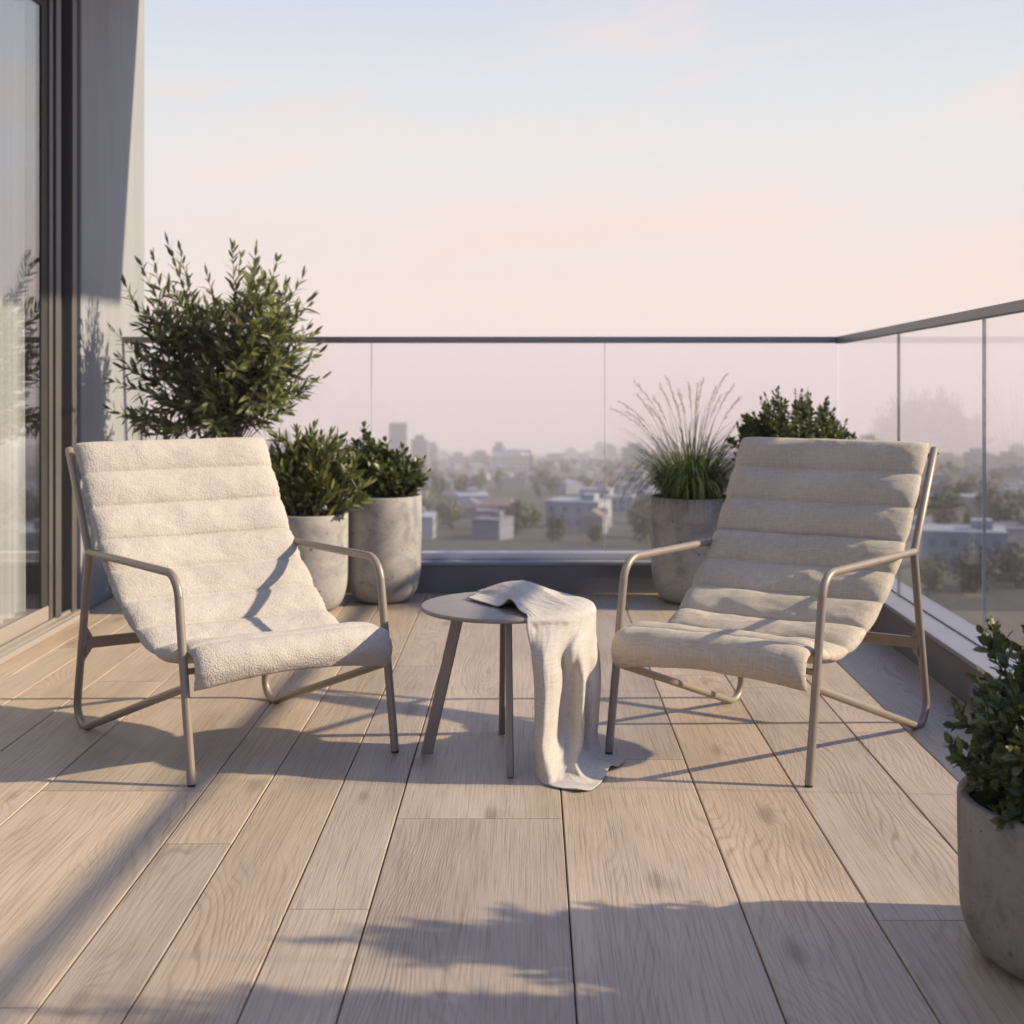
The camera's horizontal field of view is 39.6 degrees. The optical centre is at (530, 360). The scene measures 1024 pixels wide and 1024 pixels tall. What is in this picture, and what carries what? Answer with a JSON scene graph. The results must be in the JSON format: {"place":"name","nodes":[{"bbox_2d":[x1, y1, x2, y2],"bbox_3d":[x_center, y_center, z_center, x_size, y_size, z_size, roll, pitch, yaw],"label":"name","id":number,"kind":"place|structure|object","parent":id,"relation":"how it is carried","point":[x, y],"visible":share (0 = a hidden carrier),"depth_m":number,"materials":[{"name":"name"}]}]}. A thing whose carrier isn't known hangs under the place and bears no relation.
{"place":"outdoors","nodes":[
{"label":"outdoors","id":0,"kind":"place"},
{"bbox_2d":[144,0,1023,452],"label":"sky","id":1,"kind":"structure","parent":0,"point":[431,168],"materials":[{"name":"pink"}]},
{"bbox_2d":[343,453,1023,648],"bbox_3d":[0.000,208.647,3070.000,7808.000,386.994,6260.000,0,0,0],"label":"ground","id":2,"kind":"structure","parent":0,"point":[1002,604],"depth_m":214.42,"materials":[{"name":"grey"}]},
{"bbox_2d":[0,0,146,664],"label":"apartment building","id":3,"kind":"structure","parent":2,"relation":"on","point":[84,161],"depth_m":6.38,"materials":[{"name":"paint"}]},
{"bbox_2d":[0,0,25,623],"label":"curtain","id":4,"kind":"object","parent":3,"relation":"hanging from","point":[12,396],"visible":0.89,"depth_m":5.82,"materials":[{"name":"fabric"}]},
{"bbox_2d":[0,0,52,645],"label":"sliding door","id":5,"kind":"structure","parent":3,"relation":"in","point":[38,13],"depth_m":6.03,"materials":[{"name":"brown metal"}]},
{"bbox_2d":[0,593,1023,1023],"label":"deck","id":6,"kind":"structure","parent":3,"relation":"attached to","point":[326,855],"depth_m":3.33,"materials":[{"name":"brown wood"}]},
{"bbox_2d":[102,232,330,439],"bbox_3d":[-1.471,0.274,6.638,1.069,1.752,0.679,0,0,0],"label":"potted olive tree","id":7,"kind":"object","parent":6,"relation":"on","point":[225,399],"visible":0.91,"depth_m":6.55,"materials":[{"name":"green plant"}]},
{"bbox_2d":[64,437,398,786],"bbox_3d":[-0.935,0.707,4.369,0.655,0.900,1.010,0,0,-38],"label":"lounge chair","id":8,"kind":"object","parent":6,"relation":"on","point":[197,553],"visible":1,"depth_m":4.43,"materials":[{"name":"fabric"}]},
{"bbox_2d":[266,419,377,610],"bbox_3d":[-1.011,0.706,6.560,0.616,0.888,0.428,0,0,0],"label":"potted shrub","id":9,"kind":"object","parent":6,"relation":"on","point":[312,479],"visible":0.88,"depth_m":6.47,"materials":[{"name":"green plant"}]},
{"bbox_2d":[341,421,430,603],"bbox_3d":[-0.710,0.717,6.818,0.423,0.865,0.368,0,0,35],"label":"potted shrub","id":10,"kind":"object","parent":6,"relation":"on","point":[385,528],"visible":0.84,"depth_m":6.69,"materials":[{"name":"concrete"}]},
{"bbox_2d":[420,592,526,776],"bbox_3d":[-0.072,0.933,4.160,0.500,0.442,0.500,0,0,0],"label":"side table","id":11,"kind":"object","parent":6,"relation":"on","point":[457,610],"visible":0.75,"depth_m":4.14,"materials":[{"name":"paint"}]},
{"bbox_2d":[467,580,625,790],"bbox_3d":[0.061,0.904,4.112,0.334,0.486,0.650,0,0,-30],"label":"throw blanket","id":12,"kind":"object","parent":11,"relation":"on","point":[569,753],"visible":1,"depth_m":3.95,"materials":[{"name":"fabric"}]},
{"bbox_2d":[576,373,752,603],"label":"potted grass","id":13,"kind":"object","parent":6,"relation":"on","point":[688,500],"depth_m":6.64,"materials":[{"name":"concrete"}]},
{"bbox_2d":[345,559,1017,705],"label":"parapet curb","id":14,"kind":"structure","parent":6,"relation":"on","point":[952,656],"depth_m":7.02,"materials":[{"name":"paint"}]},
{"bbox_2d":[122,337,836,558],"bbox_3d":[-0.253,0.435,7.149,3.594,1.115,0.074,0,0,0],"label":"glass balustrade","id":15,"kind":"object","parent":14,"relation":"on","point":[525,554],"visible":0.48,"depth_m":7.13,"materials":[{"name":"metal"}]},
{"bbox_2d":[835,299,1023,666],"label":"glass balustrade","id":16,"kind":"object","parent":14,"relation":"on","point":[1004,309],"visible":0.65,"depth_m":5.33,"materials":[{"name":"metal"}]},
{"bbox_2d":[605,437,938,787],"bbox_3d":[0.759,0.706,4.367,0.655,0.902,1.007,0,0,36],"label":"lounge chair","id":17,"kind":"object","parent":6,"relation":"on","point":[798,568],"visible":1,"depth_m":4.43,"materials":[{"name":"beige fabric"}]},
{"bbox_2d":[725,385,858,464],"bbox_3d":[1.231,0.632,6.713,0.570,1.036,0.570,0,0,-29],"label":"potted boxwood","id":18,"kind":"object","parent":6,"relation":"on","point":[802,424],"visible":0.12,"depth_m":6.64,"materials":[{"name":"plant"}]},
{"bbox_2d":[941,616,1023,979],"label":"potted shrub","id":19,"kind":"object","parent":6,"relation":"on","point":[990,817],"visible":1,"depth_m":2.67,"materials":[{"name":"concrete"}]},
{"bbox_2d":[281,431,292,452],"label":"tower block","id":20,"kind":"structure","parent":2,"relation":"on","point":[290,437],"depth_m":1192.55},
{"bbox_2d":[389,423,407,459],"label":"office tower","id":21,"kind":"structure","parent":2,"relation":"on","point":[398,433],"depth_m":1242.50,"materials":[{"name":"concrete"}]},
{"bbox_2d":[411,435,428,467],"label":"tower block","id":22,"kind":"structure","parent":2,"relation":"on","point":[419,445],"depth_m":1086.96,"materials":[{"name":"concrete"}]},
{"bbox_2d":[421,507,435,538],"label":"house","id":23,"kind":"structure","parent":2,"relation":"on","point":[428,525],"depth_m":229.69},
{"bbox_2d":[420,482,437,498],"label":"city tree","id":24,"kind":"object","parent":2,"relation":"on","point":[431,490],"visible":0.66,"depth_m":390.31,"materials":[{"name":"green plant"}]},
{"bbox_2d":[421,468,437,479],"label":"city tree","id":25,"kind":"object","parent":2,"relation":"on","point":[430,475],"visible":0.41,"depth_m":519.39,"materials":[{"name":"green plant"}]},
{"bbox_2d":[421,491,438,511],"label":"city tree","id":26,"kind":"object","parent":2,"relation":"on","point":[428,504],"visible":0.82,"depth_m":299.60,"materials":[{"name":"green plant"}]},
{"bbox_2d":[429,442,438,467],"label":"tower block","id":27,"kind":"structure","parent":2,"relation":"on","point":[433,451],"depth_m":1140.04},
{"bbox_2d":[427,477,453,491],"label":"house","id":28,"kind":"structure","parent":2,"relation":"on","point":[451,485],"depth_m":477.88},
{"bbox_2d":[430,472,452,499],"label":"city tree","id":29,"kind":"object","parent":2,"relation":"on","point":[439,485],"visible":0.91,"depth_m":398.79,"materials":[{"name":"green plant"}]},
{"bbox_2d":[439,450,451,458],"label":"tower block","id":30,"kind":"structure","parent":2,"relation":"on","point":[443,454],"depth_m":2101.26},
{"bbox_2d":[435,494,465,528],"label":"city tree","id":31,"kind":"object","parent":2,"relation":"on","point":[451,512],"visible":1,"depth_m":259.62,"materials":[{"name":"green plant"}]},
{"bbox_2d":[445,466,457,472],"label":"house","id":32,"kind":"structure","parent":2,"relation":"on","point":[450,469],"depth_m":899.06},
{"bbox_2d":[449,451,466,466],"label":"tower block","id":33,"kind":"structure","parent":2,"relation":"on","point":[457,457],"depth_m":1190.14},
{"bbox_2d":[452,470,469,482],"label":"house","id":34,"kind":"structure","parent":2,"relation":"on","point":[460,473],"depth_m":597.53,"materials":[{"name":"ceramic"}]},
{"bbox_2d":[453,475,472,491],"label":"city tree","id":35,"kind":"object","parent":2,"relation":"on","point":[462,488],"visible":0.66,"depth_m":419.56,"materials":[{"name":"green plant"}]},
{"bbox_2d":[456,497,480,518],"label":"house","id":36,"kind":"structure","parent":2,"relation":"on","point":[470,506],"depth_m":298.51,"materials":[{"name":"grey"}]},
{"bbox_2d":[455,487,489,503],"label":"house","id":37,"kind":"structure","parent":2,"relation":"on","point":[473,492],"depth_m":314.13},
{"bbox_2d":[471,474,480,487],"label":"city tree","id":38,"kind":"object","parent":2,"relation":"on","point":[475,480],"visible":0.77,"depth_m":490.27,"materials":[{"name":"green plant"}]},
{"bbox_2d":[468,462,484,473],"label":"house","id":39,"kind":"structure","parent":2,"relation":"on","point":[474,467],"depth_m":864.82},
{"bbox_2d":[472,450,490,466],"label":"tower block","id":40,"kind":"structure","parent":2,"relation":"on","point":[479,456],"depth_m":1189.79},
{"bbox_2d":[476,471,487,489],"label":"city tree","id":41,"kind":"object","parent":2,"relation":"on","point":[483,481],"visible":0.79,"depth_m":498.48,"materials":[{"name":"green plant"}]},
{"bbox_2d":[476,504,506,516],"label":"house","id":42,"kind":"structure","parent":2,"relation":"on","point":[480,512],"depth_m":258.12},
{"bbox_2d":[472,511,513,539],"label":"house","id":43,"kind":"structure","parent":2,"relation":"on","point":[496,525],"depth_m":228.39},
{"bbox_2d":[488,467,502,475],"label":"house","id":44,"kind":"structure","parent":2,"relation":"on","point":[491,472],"depth_m":777.13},
{"bbox_2d":[478,497,515,507],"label":"roof","id":45,"kind":"structure","parent":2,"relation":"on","point":[490,502],"depth_m":275.78,"materials":[{"name":"ceramic"}]},
{"bbox_2d":[492,442,505,464],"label":"tower block","id":46,"kind":"structure","parent":2,"relation":"on","point":[497,447],"depth_m":1139.71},
{"bbox_2d":[493,468,507,486],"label":"city tree","id":47,"kind":"object","parent":2,"relation":"on","point":[499,474],"visible":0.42,"depth_m":519.76,"materials":[{"name":"green plant"}]},
{"bbox_2d":[498,464,515,473],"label":"house","id":48,"kind":"structure","parent":2,"relation":"on","point":[510,468],"depth_m":812.24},
{"bbox_2d":[493,449,528,468],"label":"tower block","id":49,"kind":"structure","parent":2,"relation":"on","point":[517,458],"depth_m":1045.29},
{"bbox_2d":[498,474,525,490],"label":"house","id":50,"kind":"structure","parent":2,"relation":"on","point":[516,482],"depth_m":497.01,"materials":[{"name":"grey"}]},
{"bbox_2d":[504,497,532,535],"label":"city tree","id":51,"kind":"object","parent":2,"relation":"on","point":[521,508],"visible":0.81,"depth_m":238.88,"materials":[{"name":"green plant"}]},
{"bbox_2d":[508,506,530,534],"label":"city tree","id":52,"kind":"object","parent":2,"relation":"on","point":[515,519],"visible":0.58,"depth_m":238.87,"materials":[{"name":"green plant"}]},
{"bbox_2d":[519,470,534,481],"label":"house","id":53,"kind":"structure","parent":2,"relation":"on","point":[525,473],"depth_m":641.84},
{"bbox_2d":[524,450,533,466],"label":"tower block","id":54,"kind":"structure","parent":2,"relation":"on","point":[531,459],"depth_m":1087.91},
{"bbox_2d":[528,472,539,483],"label":"house","id":55,"kind":"structure","parent":2,"relation":"on","point":[530,477],"depth_m":611.51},
{"bbox_2d":[526,502,542,531],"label":"city tree","id":56,"kind":"object","parent":2,"relation":"on","point":[535,516],"visible":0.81,"depth_m":249.32,"materials":[{"name":"green plant"}]},
{"bbox_2d":[532,479,539,488],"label":"city tree","id":57,"kind":"object","parent":2,"relation":"on","point":[535,484],"visible":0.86,"depth_m":513.46,"materials":[{"name":"green plant"}]},
{"bbox_2d":[534,486,542,496],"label":"city tree","id":58,"kind":"object","parent":2,"relation":"on","point":[538,491],"visible":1,"depth_m":426.99,"materials":[{"name":"green plant"}]},
{"bbox_2d":[535,467,551,486],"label":"city tree","id":59,"kind":"object","parent":2,"relation":"on","point":[541,475],"visible":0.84,"depth_m":559.36,"materials":[{"name":"green plant"}]},
{"bbox_2d":[544,474,561,493],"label":"city tree","id":60,"kind":"object","parent":2,"relation":"on","point":[554,482],"visible":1,"depth_m":455.44,"materials":[{"name":"green plant"}]},
{"bbox_2d":[540,453,570,465],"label":"tower block","id":61,"kind":"structure","parent":2,"relation":"on","point":[555,457],"depth_m":1241.96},
{"bbox_2d":[545,512,569,541],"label":"city tree","id":62,"kind":"object","parent":2,"relation":"on","point":[556,529],"visible":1,"depth_m":224.48,"materials":[{"name":"green plant"}]},
{"bbox_2d":[555,472,574,480],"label":"house","id":63,"kind":"structure","parent":2,"relation":"on","point":[562,475],"depth_m":550.27,"materials":[{"name":"ceramic"}]},
{"bbox_2d":[557,478,581,493],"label":"house","id":64,"kind":"structure","parent":2,"relation":"on","point":[568,486],"depth_m":461.19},
{"bbox_2d":[564,447,577,455],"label":"tower block","id":65,"kind":"structure","parent":2,"relation":"on","point":[569,451],"depth_m":1959.85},
{"bbox_2d":[545,493,611,527],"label":"house","id":66,"kind":"structure","parent":2,"relation":"on","point":[572,509],"depth_m":264.70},
{"bbox_2d":[576,473,586,484],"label":"city tree","id":67,"kind":"object","parent":2,"relation":"on","point":[582,479],"visible":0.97,"depth_m":582.88,"materials":[{"name":"green plant"}]},
{"bbox_2d":[573,453,593,462],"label":"tower block","id":68,"kind":"structure","parent":2,"relation":"on","point":[580,457],"depth_m":1292.51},
{"bbox_2d":[584,476,591,486],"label":"city tree","id":69,"kind":"object","parent":2,"relation":"on","point":[588,483],"visible":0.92,"depth_m":511.62,"materials":[{"name":"green plant"}]},
{"bbox_2d":[582,469,603,480],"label":"house","id":70,"kind":"structure","parent":2,"relation":"on","point":[590,474],"depth_m":669.05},
{"bbox_2d":[579,508,608,533],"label":"house","id":71,"kind":"structure","parent":2,"relation":"on","point":[595,515],"depth_m":244.68,"materials":[{"name":"ceramic"}]},
{"bbox_2d":[584,522,603,542],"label":"city tree","id":72,"kind":"object","parent":2,"relation":"on","point":[595,533],"visible":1,"depth_m":220.90,"materials":[{"name":"green plant"}]},
{"bbox_2d":[579,484,613,497],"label":"house","id":73,"kind":"structure","parent":2,"relation":"on","point":[600,489],"depth_m":377.70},
{"bbox_2d":[594,441,603,457],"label":"tower block","id":74,"kind":"structure","parent":2,"relation":"on","point":[597,447],"depth_m":2083.05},
{"bbox_2d":[594,477,613,491],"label":"house","id":75,"kind":"structure","parent":2,"relation":"on","point":[605,479],"depth_m":477.68,"materials":[{"name":"concrete"}]},
{"bbox_2d":[601,443,615,459],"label":"tower block","id":76,"kind":"structure","parent":2,"relation":"on","point":[606,453],"depth_m":1530.37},
{"bbox_2d":[610,468,624,475],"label":"house","id":77,"kind":"structure","parent":2,"relation":"on","point":[618,471],"depth_m":777.44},
{"bbox_2d":[603,492,636,511],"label":"house","id":78,"kind":"structure","parent":2,"relation":"on","point":[624,504],"depth_m":327.28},
{"bbox_2d":[615,479,647,494],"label":"house","id":79,"kind":"structure","parent":2,"relation":"on","point":[621,487],"depth_m":416.88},
{"bbox_2d":[621,443,648,466],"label":"tower block","id":80,"kind":"structure","parent":2,"relation":"on","point":[625,455],"depth_m":1084.13,"materials":[{"name":"concrete"}]},
{"bbox_2d":[628,467,648,479],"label":"house","id":81,"kind":"structure","parent":2,"relation":"on","point":[633,473],"depth_m":696.63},
{"bbox_2d":[627,498,650,545],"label":"city tree","id":82,"kind":"object","parent":2,"relation":"on","point":[641,522],"visible":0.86,"depth_m":211.93,"materials":[{"name":"green plant"}]},
{"bbox_2d":[634,485,660,498],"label":"house","id":83,"kind":"structure","parent":2,"relation":"on","point":[646,491],"depth_m":348.06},
{"bbox_2d":[650,448,670,466],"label":"tower block","id":84,"kind":"structure","parent":2,"relation":"on","point":[655,450],"depth_m":1192.14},
{"bbox_2d":[410,452,1023,477],"bbox_3d":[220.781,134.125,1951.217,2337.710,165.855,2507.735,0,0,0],"label":"woodland","id":85,"kind":"object","parent":2,"relation":"on","point":[608,462],"visible":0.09,"depth_m":977.24,"materials":[{"name":"green plant"}]},
{"bbox_2d":[853,435,878,439],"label":"tower block","id":86,"kind":"structure","parent":2,"relation":"on","point":[866,437],"depth_m":1072.24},
{"bbox_2d":[902,516,933,559],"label":"house","id":87,"kind":"structure","parent":2,"relation":"on","point":[928,520],"depth_m":186.76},
{"bbox_2d":[913,491,940,523],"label":"city tree","id":88,"kind":"object","parent":2,"relation":"on","point":[931,512],"visible":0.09,"depth_m":214.65,"materials":[{"name":"green plant"}]},
{"bbox_2d":[922,471,941,481],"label":"house","id":89,"kind":"structure","parent":2,"relation":"on","point":[937,476],"depth_m":581.52,"materials":[{"name":"ceramic"}]},
{"bbox_2d":[919,552,950,597],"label":"city tree","id":90,"kind":"object","parent":2,"relation":"on","point":[931,576],"visible":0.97,"depth_m":139.36,"materials":[{"name":"green plant"}]},
{"bbox_2d":[921,479,952,493],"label":"house","id":91,"kind":"structure","parent":2,"relation":"on","point":[938,486],"depth_m":417.03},
{"bbox_2d":[916,489,962,524],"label":"city tree","id":92,"kind":"object","parent":2,"relation":"on","point":[946,504],"visible":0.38,"depth_m":227.73,"materials":[{"name":"green plant"}]},
{"bbox_2d":[935,452,959,465],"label":"tower block","id":93,"kind":"structure","parent":2,"relation":"on","point":[946,457],"depth_m":1189.10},
{"bbox_2d":[931,506,963,524],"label":"house","id":94,"kind":"structure","parent":2,"relation":"on","point":[959,510],"depth_m":229.86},
{"bbox_2d":[932,485,968,518],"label":"city tree","id":95,"kind":"object","parent":2,"relation":"on","point":[960,499],"visible":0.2,"depth_m":249.41,"materials":[{"name":"green plant"}]},
{"bbox_2d":[920,518,1007,569],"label":"house","id":96,"kind":"structure","parent":2,"relation":"on","point":[950,540],"depth_m":172.07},
{"bbox_2d":[929,538,935,546],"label":"window","id":97,"kind":"structure","parent":96,"relation":"in","point":[932,542],"depth_m":172.41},
{"bbox_2d":[950,539,957,546],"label":"window","id":98,"kind":"structure","parent":96,"relation":"in","point":[953,542],"depth_m":171.82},
{"bbox_2d":[992,540,999,548],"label":"window","id":99,"kind":"structure","parent":96,"relation":"in","point":[995,543],"depth_m":170.65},
{"bbox_2d":[951,478,976,493],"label":"city tree","id":100,"kind":"object","parent":2,"relation":"on","point":[961,487],"visible":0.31,"depth_m":319.63,"materials":[{"name":"green plant"}]},
{"bbox_2d":[962,466,979,476],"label":"house","id":101,"kind":"structure","parent":2,"relation":"on","point":[968,470],"depth_m":739.21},
{"bbox_2d":[964,474,977,486],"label":"city tree","id":102,"kind":"object","parent":2,"relation":"on","point":[971,480],"visible":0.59,"depth_m":518.10,"materials":[{"name":"green plant"}]},
{"bbox_2d":[963,508,982,524],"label":"city tree","id":103,"kind":"object","parent":2,"relation":"on","point":[966,520],"visible":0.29,"depth_m":235.62,"materials":[{"name":"green plant"}]},
{"bbox_2d":[950,543,1000,591],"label":"city tree","id":104,"kind":"object","parent":2,"relation":"on","point":[975,571],"visible":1,"depth_m":144.61,"materials":[{"name":"green plant"}]},
{"bbox_2d":[963,448,992,466],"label":"tower block","id":105,"kind":"structure","parent":2,"relation":"on","point":[975,455],"depth_m":1136.41,"materials":[{"name":"concrete"}]},
{"bbox_2d":[960,490,1000,516],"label":"house","id":106,"kind":"structure","parent":2,"relation":"on","point":[970,498],"depth_m":303.59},
{"bbox_2d":[973,477,1003,516],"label":"city tree","id":107,"kind":"object","parent":2,"relation":"on","point":[983,498],"visible":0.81,"depth_m":299.18,"materials":[{"name":"green plant"}]},
{"bbox_2d":[979,486,1023,521],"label":"city tree","id":108,"kind":"object","parent":2,"relation":"on","point":[1013,510],"visible":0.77,"depth_m":219.41,"materials":[{"name":"green plant"}]},
{"bbox_2d":[982,483,1023,494],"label":"house","id":109,"kind":"structure","parent":2,"relation":"on","point":[1011,487],"depth_m":377.36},
{"bbox_2d":[993,542,1023,588],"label":"city tree","id":110,"kind":"object","parent":2,"relation":"on","point":[1012,560],"visible":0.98,"depth_m":148.82,"materials":[{"name":"green plant"}]},
{"bbox_2d":[993,515,1023,550],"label":"house","id":111,"kind":"structure","parent":2,"relation":"on","point":[1015,530],"depth_m":181.68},
{"bbox_2d":[994,451,1023,466],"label":"tower block","id":112,"kind":"structure","parent":2,"relation":"on","point":[1007,456],"depth_m":1188.07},
{"bbox_2d":[999,464,1019,476],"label":"house","id":113,"kind":"structure","parent":2,"relation":"on","point":[1012,470],"depth_m":732.93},
{"bbox_2d":[1009,443,1023,455],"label":"tower block","id":114,"kind":"structure","parent":2,"relation":"on","point":[1018,448],"depth_m":1628.34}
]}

